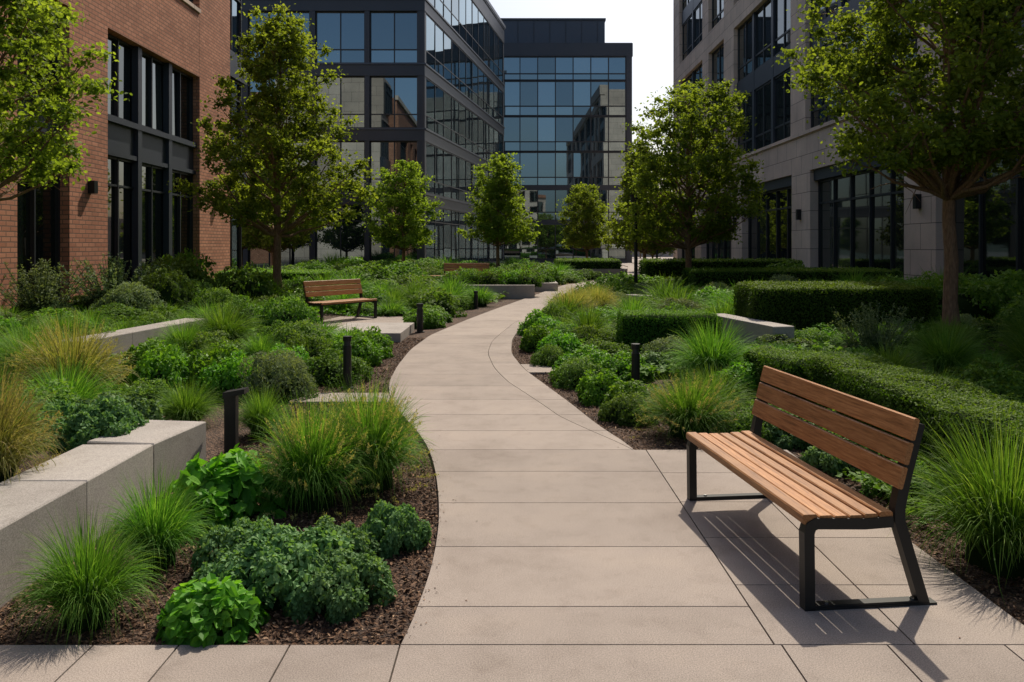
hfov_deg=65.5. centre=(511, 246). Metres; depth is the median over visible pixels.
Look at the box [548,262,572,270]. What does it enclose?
ornamental grass
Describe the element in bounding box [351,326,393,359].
leafy shrub
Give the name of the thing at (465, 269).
evergreen shrub
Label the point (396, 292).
ornamental grass
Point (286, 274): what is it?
clipped hedge
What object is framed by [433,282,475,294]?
evergreen shrub
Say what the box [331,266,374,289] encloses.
ornamental grass
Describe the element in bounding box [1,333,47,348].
sage bush
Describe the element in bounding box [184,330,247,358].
mounded shrub
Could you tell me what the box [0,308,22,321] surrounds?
sage bush
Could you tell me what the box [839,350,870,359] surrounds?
sage bush
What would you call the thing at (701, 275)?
clipped hedge
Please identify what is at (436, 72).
band trim
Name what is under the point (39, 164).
shade tree
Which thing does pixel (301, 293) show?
leafy shrub
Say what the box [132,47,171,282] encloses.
mullion posts
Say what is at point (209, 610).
hydrangea bush
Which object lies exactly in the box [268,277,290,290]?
ornamental grass
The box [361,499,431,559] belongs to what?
stonecrop plant
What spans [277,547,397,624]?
stonecrop plant
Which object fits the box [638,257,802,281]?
clipped hedge
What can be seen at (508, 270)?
mounded shrub
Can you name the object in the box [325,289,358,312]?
ornamental grass
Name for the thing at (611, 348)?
mounded shrub
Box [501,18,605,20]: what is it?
penthouse cap
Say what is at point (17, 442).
feather grass
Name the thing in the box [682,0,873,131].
spandrel
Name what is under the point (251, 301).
ornamental grass
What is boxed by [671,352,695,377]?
mounded shrub
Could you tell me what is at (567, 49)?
frame edge
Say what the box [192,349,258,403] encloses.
leafy shrub
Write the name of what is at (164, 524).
ornamental grass
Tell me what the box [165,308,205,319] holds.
ornamental grass
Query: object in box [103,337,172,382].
leafy shrub
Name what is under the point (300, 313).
mounded shrub
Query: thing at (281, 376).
sage bush
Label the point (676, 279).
evergreen shrub
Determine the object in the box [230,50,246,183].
bands
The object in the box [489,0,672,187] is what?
sky
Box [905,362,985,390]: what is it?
ornamental grass
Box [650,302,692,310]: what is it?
mounded shrub
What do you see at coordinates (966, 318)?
sage bush
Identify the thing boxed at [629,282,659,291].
sage bush
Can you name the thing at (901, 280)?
mounded shrub
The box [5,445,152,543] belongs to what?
block
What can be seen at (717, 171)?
shade tree
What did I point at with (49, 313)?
leafy shrub
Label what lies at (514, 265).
mounded shrub
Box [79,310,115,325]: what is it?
ornamental grass
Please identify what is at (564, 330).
mounded shrub
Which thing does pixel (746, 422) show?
mounded shrub
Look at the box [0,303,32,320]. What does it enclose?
ornamental grass
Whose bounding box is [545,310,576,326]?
ornamental grass
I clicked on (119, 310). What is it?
evergreen shrub
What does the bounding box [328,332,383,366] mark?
leafy shrub
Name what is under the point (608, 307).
leafy shrub
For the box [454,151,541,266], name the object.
shade tree
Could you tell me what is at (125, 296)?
sage bush
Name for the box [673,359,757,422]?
ornamental grass
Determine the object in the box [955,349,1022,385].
ornamental grass
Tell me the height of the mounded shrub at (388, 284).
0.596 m
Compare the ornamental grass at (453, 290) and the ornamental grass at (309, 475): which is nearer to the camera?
the ornamental grass at (309, 475)
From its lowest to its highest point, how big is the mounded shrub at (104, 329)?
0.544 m
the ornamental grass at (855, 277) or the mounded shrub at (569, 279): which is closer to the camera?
the ornamental grass at (855, 277)
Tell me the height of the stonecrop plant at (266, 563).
0.341 m
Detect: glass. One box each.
[17,0,189,302]
[232,0,238,268]
[250,0,502,267]
[504,57,624,257]
[683,0,1023,282]
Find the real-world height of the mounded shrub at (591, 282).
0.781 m
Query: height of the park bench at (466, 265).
0.895 m
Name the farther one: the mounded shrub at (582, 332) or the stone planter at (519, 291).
the stone planter at (519, 291)
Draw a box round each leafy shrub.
[0,316,21,331]
[0,326,13,338]
[18,307,80,327]
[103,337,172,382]
[126,344,195,394]
[176,339,245,392]
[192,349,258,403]
[257,343,312,363]
[276,284,328,307]
[323,295,359,309]
[325,256,363,267]
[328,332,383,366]
[341,327,359,333]
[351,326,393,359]
[402,304,452,322]
[403,308,445,329]
[498,270,521,284]
[517,309,557,335]
[519,323,560,352]
[531,315,568,335]
[535,329,581,354]
[551,343,614,378]
[554,270,581,279]
[569,307,617,324]
[575,368,624,406]
[595,305,620,311]
[599,349,654,384]
[601,379,664,415]
[638,274,664,282]
[678,285,700,293]
[687,285,734,306]
[707,358,759,401]
[803,322,841,341]
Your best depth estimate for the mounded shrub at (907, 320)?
12.70 m
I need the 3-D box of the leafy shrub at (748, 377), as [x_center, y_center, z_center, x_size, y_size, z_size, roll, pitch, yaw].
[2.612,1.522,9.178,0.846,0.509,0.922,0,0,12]
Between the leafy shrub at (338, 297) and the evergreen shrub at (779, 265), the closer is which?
the leafy shrub at (338, 297)
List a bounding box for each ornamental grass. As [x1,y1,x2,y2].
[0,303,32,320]
[0,314,72,388]
[0,316,70,375]
[0,359,66,461]
[0,498,171,648]
[1,303,21,314]
[4,350,126,404]
[16,311,95,331]
[69,305,118,323]
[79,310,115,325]
[94,458,224,584]
[105,317,141,330]
[143,334,188,356]
[144,301,189,315]
[147,375,224,427]
[150,316,217,352]
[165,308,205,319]
[178,293,268,344]
[179,301,222,318]
[190,342,226,355]
[223,380,295,441]
[234,294,266,307]
[239,329,285,355]
[239,383,384,523]
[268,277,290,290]
[305,269,340,285]
[312,317,352,334]
[314,253,344,265]
[314,366,438,506]
[323,322,372,340]
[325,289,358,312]
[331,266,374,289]
[365,280,397,295]
[367,297,411,316]
[380,284,411,299]
[380,290,406,304]
[397,279,430,300]
[412,269,438,282]
[412,281,460,308]
[427,270,477,294]
[434,253,466,262]
[435,278,469,300]
[462,283,499,306]
[498,253,519,265]
[540,289,588,314]
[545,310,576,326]
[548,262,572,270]
[559,300,615,332]
[581,303,608,313]
[601,276,633,291]
[603,292,659,322]
[614,294,653,306]
[630,365,746,444]
[632,272,697,302]
[644,281,713,310]
[659,314,768,380]
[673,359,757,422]
[675,331,750,349]
[694,294,736,314]
[699,291,728,308]
[704,277,766,311]
[753,339,800,350]
[829,265,879,281]
[830,327,879,349]
[853,338,940,372]
[861,272,903,281]
[864,323,905,338]
[877,390,1023,606]
[897,319,1000,375]
[902,310,989,355]
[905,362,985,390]
[910,260,983,291]
[927,318,990,338]
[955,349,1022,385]
[981,322,1023,369]
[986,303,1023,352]
[991,275,1023,298]
[1006,369,1023,399]
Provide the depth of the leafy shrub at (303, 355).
10.59 m
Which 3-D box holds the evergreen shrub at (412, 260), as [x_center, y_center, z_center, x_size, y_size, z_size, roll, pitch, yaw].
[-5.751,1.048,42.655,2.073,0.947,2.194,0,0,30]
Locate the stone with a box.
[679,0,766,81]
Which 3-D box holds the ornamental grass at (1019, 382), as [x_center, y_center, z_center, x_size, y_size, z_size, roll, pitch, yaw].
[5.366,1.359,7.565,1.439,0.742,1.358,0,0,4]
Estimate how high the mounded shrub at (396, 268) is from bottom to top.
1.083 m
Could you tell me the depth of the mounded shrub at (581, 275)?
40.22 m
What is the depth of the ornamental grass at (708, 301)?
17.81 m
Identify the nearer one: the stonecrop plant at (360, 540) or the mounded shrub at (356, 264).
the stonecrop plant at (360, 540)
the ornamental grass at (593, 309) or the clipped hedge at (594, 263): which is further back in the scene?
the clipped hedge at (594, 263)
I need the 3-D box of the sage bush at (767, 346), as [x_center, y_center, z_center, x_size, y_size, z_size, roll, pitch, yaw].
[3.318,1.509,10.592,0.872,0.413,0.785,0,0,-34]
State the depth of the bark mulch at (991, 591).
4.92 m
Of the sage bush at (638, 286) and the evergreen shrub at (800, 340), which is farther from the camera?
the sage bush at (638, 286)
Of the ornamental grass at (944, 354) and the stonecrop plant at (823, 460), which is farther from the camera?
the ornamental grass at (944, 354)
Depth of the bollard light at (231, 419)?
6.26 m
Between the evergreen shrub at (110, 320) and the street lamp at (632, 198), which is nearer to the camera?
the evergreen shrub at (110, 320)
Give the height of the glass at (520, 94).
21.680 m
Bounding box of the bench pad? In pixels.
[323,317,411,327]
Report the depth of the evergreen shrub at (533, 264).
40.94 m
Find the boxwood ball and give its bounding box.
[142,268,196,313]
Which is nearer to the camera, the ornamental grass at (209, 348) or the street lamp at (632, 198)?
the ornamental grass at (209, 348)
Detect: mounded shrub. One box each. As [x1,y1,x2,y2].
[4,377,79,405]
[13,324,69,339]
[53,325,116,346]
[70,319,113,334]
[114,378,172,404]
[139,311,166,323]
[179,278,220,302]
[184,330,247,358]
[187,286,244,315]
[248,293,320,332]
[261,318,333,347]
[263,264,300,269]
[280,330,335,364]
[290,259,315,267]
[327,263,352,271]
[339,262,396,282]
[342,260,369,267]
[347,302,380,315]
[351,356,366,373]
[362,279,401,290]
[373,260,431,278]
[375,258,401,266]
[385,272,435,285]
[403,287,467,317]
[413,257,435,263]
[413,260,447,268]
[422,267,454,276]
[455,270,483,284]
[497,268,515,277]
[501,262,526,270]
[506,258,532,267]
[516,269,543,286]
[529,344,568,366]
[542,302,573,321]
[547,355,603,389]
[550,322,577,335]
[557,269,584,280]
[561,275,581,282]
[568,324,611,347]
[570,280,606,293]
[574,336,631,360]
[597,391,660,426]
[599,327,619,344]
[630,297,666,309]
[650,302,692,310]
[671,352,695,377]
[709,405,782,443]
[794,327,840,350]
[837,345,879,355]
[860,459,946,504]
[877,273,923,284]
[878,317,927,332]
[968,273,1009,293]
[992,292,1023,324]
[997,392,1023,402]
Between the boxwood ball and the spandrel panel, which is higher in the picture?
the spandrel panel
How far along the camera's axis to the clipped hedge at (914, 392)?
6.15 m
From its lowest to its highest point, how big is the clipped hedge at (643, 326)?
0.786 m
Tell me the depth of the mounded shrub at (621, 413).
7.79 m
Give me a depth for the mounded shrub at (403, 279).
26.67 m
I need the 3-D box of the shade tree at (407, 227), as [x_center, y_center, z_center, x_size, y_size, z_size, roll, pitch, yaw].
[-5.354,-1.471,39.852,4.404,5.873,4.251,0,0,0]
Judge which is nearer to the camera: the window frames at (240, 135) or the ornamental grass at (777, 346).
the ornamental grass at (777, 346)
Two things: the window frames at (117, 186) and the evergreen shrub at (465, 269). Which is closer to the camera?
the window frames at (117, 186)
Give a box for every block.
[0,481,86,607]
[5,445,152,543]
[57,332,131,366]
[87,420,205,496]
[109,325,173,347]
[150,318,207,334]
[626,294,656,299]
[718,313,751,341]
[736,319,793,345]
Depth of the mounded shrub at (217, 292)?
17.04 m
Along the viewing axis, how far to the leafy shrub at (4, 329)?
11.92 m
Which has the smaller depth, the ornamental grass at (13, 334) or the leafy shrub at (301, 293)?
the ornamental grass at (13, 334)
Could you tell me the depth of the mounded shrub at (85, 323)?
12.28 m
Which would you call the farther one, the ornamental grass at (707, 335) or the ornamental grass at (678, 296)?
the ornamental grass at (678, 296)
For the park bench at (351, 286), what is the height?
0.895 m
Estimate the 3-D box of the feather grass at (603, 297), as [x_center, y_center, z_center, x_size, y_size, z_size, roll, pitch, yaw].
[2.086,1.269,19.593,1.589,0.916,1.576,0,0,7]
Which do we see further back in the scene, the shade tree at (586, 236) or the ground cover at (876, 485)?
the shade tree at (586, 236)
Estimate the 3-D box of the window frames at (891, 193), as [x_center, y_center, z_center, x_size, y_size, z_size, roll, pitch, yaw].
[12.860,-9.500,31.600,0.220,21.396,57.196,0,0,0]
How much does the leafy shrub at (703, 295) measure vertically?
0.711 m
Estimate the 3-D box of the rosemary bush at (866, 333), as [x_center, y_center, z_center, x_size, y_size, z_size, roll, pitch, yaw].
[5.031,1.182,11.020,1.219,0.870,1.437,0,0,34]
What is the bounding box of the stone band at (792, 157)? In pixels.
[674,54,1023,198]
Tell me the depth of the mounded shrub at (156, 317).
13.84 m
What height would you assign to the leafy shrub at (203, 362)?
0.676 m
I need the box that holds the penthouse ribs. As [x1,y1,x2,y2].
[517,21,597,42]
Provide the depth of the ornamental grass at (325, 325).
14.04 m
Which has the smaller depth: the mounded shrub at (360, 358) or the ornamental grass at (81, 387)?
the ornamental grass at (81, 387)
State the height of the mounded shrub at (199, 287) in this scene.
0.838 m
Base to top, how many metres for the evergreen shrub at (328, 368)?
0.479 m
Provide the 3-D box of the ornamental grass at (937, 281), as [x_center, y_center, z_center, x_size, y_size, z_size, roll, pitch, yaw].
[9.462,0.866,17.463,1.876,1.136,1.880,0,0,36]
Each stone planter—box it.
[460,285,534,298]
[535,281,557,291]
[570,268,626,275]
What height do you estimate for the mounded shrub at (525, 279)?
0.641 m
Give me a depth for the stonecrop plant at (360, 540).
4.31 m
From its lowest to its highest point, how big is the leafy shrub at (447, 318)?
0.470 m
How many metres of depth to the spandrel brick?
22.74 m
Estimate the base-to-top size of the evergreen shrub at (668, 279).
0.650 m
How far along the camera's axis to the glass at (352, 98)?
49.28 m
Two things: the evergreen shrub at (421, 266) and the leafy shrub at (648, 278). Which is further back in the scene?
the evergreen shrub at (421, 266)
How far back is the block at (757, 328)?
12.37 m
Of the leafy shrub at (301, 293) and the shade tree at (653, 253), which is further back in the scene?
the shade tree at (653, 253)
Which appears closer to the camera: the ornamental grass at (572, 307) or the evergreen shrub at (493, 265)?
the ornamental grass at (572, 307)
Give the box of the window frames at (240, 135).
[230,0,241,268]
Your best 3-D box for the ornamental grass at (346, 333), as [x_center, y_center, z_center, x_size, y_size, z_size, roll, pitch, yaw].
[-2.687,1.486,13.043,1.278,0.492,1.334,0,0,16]
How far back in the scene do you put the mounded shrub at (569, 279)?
37.37 m
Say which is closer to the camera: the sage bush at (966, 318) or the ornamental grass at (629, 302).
the sage bush at (966, 318)
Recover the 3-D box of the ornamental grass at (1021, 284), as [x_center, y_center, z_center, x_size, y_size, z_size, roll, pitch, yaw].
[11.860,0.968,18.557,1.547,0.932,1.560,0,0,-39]
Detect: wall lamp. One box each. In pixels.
[88,181,97,193]
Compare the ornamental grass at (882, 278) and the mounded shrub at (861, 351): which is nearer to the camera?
the mounded shrub at (861, 351)
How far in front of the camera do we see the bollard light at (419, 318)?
15.95 m
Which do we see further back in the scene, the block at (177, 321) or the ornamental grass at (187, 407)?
the block at (177, 321)
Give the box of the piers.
[674,0,955,280]
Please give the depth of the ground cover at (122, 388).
8.75 m
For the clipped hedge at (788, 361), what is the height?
0.633 m
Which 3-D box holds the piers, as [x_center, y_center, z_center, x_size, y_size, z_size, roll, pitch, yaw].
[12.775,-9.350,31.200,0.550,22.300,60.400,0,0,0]
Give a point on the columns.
(421, 81)
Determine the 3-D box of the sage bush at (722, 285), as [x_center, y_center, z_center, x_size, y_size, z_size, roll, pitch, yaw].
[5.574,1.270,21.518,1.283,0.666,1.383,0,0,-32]
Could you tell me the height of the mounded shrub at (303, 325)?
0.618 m
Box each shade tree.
[0,0,132,201]
[166,1,381,288]
[242,146,271,266]
[242,151,322,267]
[361,159,448,265]
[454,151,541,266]
[555,182,612,257]
[598,141,681,259]
[605,76,770,267]
[631,243,676,258]
[764,0,1023,329]
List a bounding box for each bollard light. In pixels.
[222,387,248,453]
[341,336,353,389]
[415,303,424,332]
[474,291,478,308]
[631,343,639,384]
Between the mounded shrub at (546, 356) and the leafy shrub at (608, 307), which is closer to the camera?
the mounded shrub at (546, 356)
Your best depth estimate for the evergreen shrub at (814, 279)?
22.90 m
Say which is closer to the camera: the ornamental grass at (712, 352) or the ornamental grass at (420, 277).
the ornamental grass at (712, 352)
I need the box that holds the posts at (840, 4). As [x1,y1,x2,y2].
[692,0,1023,162]
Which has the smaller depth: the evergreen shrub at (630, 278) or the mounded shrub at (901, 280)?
the mounded shrub at (901, 280)
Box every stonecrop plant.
[22,397,77,450]
[50,395,149,452]
[70,388,163,419]
[190,515,273,579]
[190,523,362,617]
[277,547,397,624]
[298,514,383,562]
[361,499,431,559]
[618,350,685,378]
[762,410,830,449]
[800,432,890,477]
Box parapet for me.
[486,0,505,28]
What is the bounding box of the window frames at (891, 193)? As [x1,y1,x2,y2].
[682,0,1020,281]
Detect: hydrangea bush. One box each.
[155,572,270,647]
[161,443,290,539]
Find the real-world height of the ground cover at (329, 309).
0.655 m
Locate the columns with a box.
[242,11,503,268]
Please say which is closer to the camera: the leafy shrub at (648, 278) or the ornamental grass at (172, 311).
the ornamental grass at (172, 311)
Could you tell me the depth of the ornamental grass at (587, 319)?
14.10 m
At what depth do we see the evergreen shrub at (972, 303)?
13.82 m
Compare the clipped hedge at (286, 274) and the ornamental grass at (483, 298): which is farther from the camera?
the clipped hedge at (286, 274)
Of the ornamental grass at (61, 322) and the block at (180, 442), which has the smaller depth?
the block at (180, 442)
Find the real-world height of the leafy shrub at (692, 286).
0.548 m
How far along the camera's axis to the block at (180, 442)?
5.74 m
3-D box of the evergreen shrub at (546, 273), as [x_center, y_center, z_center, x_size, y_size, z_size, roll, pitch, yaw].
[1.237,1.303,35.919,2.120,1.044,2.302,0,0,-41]
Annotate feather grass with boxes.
[0,308,141,395]
[0,350,69,485]
[543,281,602,312]
[575,283,622,308]
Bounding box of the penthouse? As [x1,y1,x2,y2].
[503,21,604,42]
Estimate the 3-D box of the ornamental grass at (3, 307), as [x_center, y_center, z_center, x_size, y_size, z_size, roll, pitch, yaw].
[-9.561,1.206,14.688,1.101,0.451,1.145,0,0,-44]
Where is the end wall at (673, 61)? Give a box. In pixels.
[673,0,673,257]
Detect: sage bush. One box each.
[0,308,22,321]
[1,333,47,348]
[89,281,167,313]
[231,353,319,404]
[245,348,315,384]
[290,322,325,336]
[608,291,635,307]
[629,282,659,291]
[631,283,688,296]
[641,334,691,354]
[656,297,714,311]
[698,281,732,292]
[737,344,774,362]
[769,274,799,282]
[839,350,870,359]
[940,313,981,326]
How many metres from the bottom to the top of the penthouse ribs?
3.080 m
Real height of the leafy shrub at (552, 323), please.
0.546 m
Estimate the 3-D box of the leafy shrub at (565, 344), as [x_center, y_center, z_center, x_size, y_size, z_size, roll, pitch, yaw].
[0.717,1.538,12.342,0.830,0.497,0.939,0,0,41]
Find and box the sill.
[182,0,200,13]
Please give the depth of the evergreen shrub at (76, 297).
17.64 m
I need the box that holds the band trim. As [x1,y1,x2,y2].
[242,0,504,211]
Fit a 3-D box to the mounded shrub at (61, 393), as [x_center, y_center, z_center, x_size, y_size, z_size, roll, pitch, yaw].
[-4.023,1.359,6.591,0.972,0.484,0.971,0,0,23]
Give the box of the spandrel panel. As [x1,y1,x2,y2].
[17,90,196,173]
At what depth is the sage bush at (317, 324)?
13.27 m
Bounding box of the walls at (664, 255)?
[632,252,672,256]
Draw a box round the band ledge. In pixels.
[679,45,1023,180]
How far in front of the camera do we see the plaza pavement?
114.56 m
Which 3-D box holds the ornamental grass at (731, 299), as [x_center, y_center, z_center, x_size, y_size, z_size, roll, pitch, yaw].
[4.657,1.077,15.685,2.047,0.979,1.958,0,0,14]
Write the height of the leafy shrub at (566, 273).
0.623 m
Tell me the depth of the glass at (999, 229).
31.04 m
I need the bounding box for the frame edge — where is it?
[504,43,631,262]
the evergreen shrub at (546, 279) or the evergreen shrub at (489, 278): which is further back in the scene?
the evergreen shrub at (546, 279)
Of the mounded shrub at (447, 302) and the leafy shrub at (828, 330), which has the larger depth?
the mounded shrub at (447, 302)
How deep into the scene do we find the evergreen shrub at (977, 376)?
8.68 m
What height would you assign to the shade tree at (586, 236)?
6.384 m
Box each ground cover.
[0,369,205,419]
[1,286,464,369]
[365,267,593,302]
[578,288,1022,379]
[736,368,1023,526]
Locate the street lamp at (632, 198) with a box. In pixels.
[630,194,640,286]
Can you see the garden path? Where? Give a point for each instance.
(574, 545)
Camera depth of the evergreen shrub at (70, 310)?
14.65 m
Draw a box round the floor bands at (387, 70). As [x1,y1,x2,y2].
[242,0,503,263]
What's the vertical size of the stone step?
0.190 m
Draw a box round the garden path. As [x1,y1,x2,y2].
[0,263,1023,681]
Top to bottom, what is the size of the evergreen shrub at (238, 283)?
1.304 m
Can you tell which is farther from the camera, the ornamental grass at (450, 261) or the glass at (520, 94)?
the glass at (520, 94)
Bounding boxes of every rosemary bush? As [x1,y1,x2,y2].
[0,257,106,318]
[46,252,175,310]
[827,300,923,363]
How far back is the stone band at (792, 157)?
34.51 m
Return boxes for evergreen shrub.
[50,307,87,315]
[63,292,96,306]
[85,302,146,321]
[90,315,113,324]
[107,315,152,328]
[130,305,181,320]
[132,252,215,289]
[151,248,218,285]
[210,294,279,327]
[212,261,278,299]
[249,295,280,302]
[259,320,292,335]
[264,287,288,299]
[282,274,314,289]
[292,259,332,270]
[304,347,373,387]
[338,265,370,275]
[355,286,390,305]
[389,297,415,315]
[391,257,415,267]
[411,259,446,271]
[433,266,469,283]
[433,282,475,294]
[450,295,473,310]
[457,267,481,277]
[474,269,502,284]
[477,261,495,268]
[520,267,542,282]
[521,261,550,271]
[530,264,565,284]
[540,273,555,282]
[575,268,596,279]
[588,271,603,278]
[593,271,646,288]
[606,286,634,293]
[620,281,646,289]
[660,276,679,283]
[665,277,683,284]
[690,340,744,360]
[754,333,818,349]
[766,260,808,268]
[803,277,821,281]
[822,319,858,333]
[882,327,926,352]
[911,271,1011,326]
[946,358,1019,389]
[948,364,1023,401]
[985,269,1023,317]
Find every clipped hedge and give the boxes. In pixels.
[214,268,339,284]
[553,257,621,268]
[615,308,723,352]
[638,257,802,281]
[680,266,903,288]
[732,279,937,331]
[742,347,870,403]
[803,353,1023,492]
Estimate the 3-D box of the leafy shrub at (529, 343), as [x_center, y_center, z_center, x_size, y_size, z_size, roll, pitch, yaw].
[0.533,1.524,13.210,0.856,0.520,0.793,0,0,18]
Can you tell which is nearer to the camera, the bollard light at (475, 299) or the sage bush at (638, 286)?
the bollard light at (475, 299)
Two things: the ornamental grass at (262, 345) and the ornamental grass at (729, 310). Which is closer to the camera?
the ornamental grass at (262, 345)
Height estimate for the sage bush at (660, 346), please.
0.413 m
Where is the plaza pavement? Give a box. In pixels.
[504,257,672,268]
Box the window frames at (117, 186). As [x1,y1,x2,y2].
[21,0,192,299]
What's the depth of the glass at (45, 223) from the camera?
21.28 m
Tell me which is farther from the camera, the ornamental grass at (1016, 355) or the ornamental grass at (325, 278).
the ornamental grass at (325, 278)
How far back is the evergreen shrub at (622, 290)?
23.94 m
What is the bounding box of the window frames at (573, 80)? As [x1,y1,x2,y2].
[504,56,625,258]
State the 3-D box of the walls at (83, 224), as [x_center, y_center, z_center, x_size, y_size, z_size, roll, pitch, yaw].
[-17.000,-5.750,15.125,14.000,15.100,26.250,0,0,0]
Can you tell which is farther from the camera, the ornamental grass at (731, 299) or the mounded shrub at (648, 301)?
the mounded shrub at (648, 301)
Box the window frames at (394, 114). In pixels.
[249,0,502,268]
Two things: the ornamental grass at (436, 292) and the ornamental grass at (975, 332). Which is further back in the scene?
the ornamental grass at (436, 292)
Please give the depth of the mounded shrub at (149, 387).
8.38 m
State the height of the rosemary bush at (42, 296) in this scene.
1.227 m
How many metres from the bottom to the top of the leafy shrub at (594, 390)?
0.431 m
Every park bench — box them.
[302,279,376,322]
[443,263,488,275]
[686,365,936,611]
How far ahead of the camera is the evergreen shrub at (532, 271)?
28.97 m
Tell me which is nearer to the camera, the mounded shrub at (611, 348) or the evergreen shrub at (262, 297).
the mounded shrub at (611, 348)
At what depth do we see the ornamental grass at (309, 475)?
5.16 m
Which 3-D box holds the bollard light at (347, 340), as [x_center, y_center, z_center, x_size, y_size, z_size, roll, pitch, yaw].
[-2.000,1.410,9.670,0.150,0.640,0.150,0,0,0]
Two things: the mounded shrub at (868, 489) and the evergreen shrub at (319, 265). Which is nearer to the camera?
the mounded shrub at (868, 489)
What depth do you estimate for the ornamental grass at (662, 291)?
19.78 m
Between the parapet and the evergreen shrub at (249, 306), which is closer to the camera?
the evergreen shrub at (249, 306)
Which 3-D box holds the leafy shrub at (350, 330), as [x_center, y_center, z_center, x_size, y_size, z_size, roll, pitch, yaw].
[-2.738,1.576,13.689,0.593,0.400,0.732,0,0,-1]
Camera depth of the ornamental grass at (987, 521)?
4.22 m
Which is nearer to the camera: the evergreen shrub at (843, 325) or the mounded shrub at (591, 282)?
the evergreen shrub at (843, 325)
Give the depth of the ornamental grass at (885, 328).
12.45 m
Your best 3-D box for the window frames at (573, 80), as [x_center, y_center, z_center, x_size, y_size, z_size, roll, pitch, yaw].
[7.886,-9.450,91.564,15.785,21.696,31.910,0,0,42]
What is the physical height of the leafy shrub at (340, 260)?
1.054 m
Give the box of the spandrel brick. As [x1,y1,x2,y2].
[47,0,199,76]
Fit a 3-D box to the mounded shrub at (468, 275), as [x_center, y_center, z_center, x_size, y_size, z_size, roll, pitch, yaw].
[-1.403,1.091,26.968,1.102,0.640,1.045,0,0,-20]
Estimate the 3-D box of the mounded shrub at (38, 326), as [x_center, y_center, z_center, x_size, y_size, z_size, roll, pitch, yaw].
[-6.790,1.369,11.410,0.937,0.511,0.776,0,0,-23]
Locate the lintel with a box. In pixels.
[704,156,896,201]
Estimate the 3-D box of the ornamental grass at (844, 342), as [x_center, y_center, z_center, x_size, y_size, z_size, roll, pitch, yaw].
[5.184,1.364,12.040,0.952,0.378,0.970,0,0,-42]
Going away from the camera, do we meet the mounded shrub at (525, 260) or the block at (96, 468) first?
the block at (96, 468)
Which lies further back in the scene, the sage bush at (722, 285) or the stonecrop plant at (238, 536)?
the sage bush at (722, 285)
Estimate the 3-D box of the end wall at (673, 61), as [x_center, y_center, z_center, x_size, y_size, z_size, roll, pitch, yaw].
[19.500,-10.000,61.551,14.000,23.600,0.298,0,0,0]
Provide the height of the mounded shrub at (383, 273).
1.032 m
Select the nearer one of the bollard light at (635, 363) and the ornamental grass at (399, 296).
the bollard light at (635, 363)
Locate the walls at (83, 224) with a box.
[0,0,229,310]
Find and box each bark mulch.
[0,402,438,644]
[310,337,423,392]
[511,337,1023,623]
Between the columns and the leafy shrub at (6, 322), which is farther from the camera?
the columns
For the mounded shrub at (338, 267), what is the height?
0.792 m
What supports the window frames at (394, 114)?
attached to the walls
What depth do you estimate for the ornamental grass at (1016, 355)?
10.09 m
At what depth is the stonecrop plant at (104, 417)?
5.73 m
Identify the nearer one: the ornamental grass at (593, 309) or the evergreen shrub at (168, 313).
the evergreen shrub at (168, 313)
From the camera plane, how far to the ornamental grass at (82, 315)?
14.38 m
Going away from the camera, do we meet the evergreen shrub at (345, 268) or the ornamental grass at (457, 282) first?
the ornamental grass at (457, 282)
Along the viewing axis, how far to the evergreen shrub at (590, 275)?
40.86 m
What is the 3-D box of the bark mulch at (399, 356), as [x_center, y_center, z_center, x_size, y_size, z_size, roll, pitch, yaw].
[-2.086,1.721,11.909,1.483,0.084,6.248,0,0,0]
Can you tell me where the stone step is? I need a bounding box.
[334,323,413,342]
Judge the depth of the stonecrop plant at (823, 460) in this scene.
6.05 m

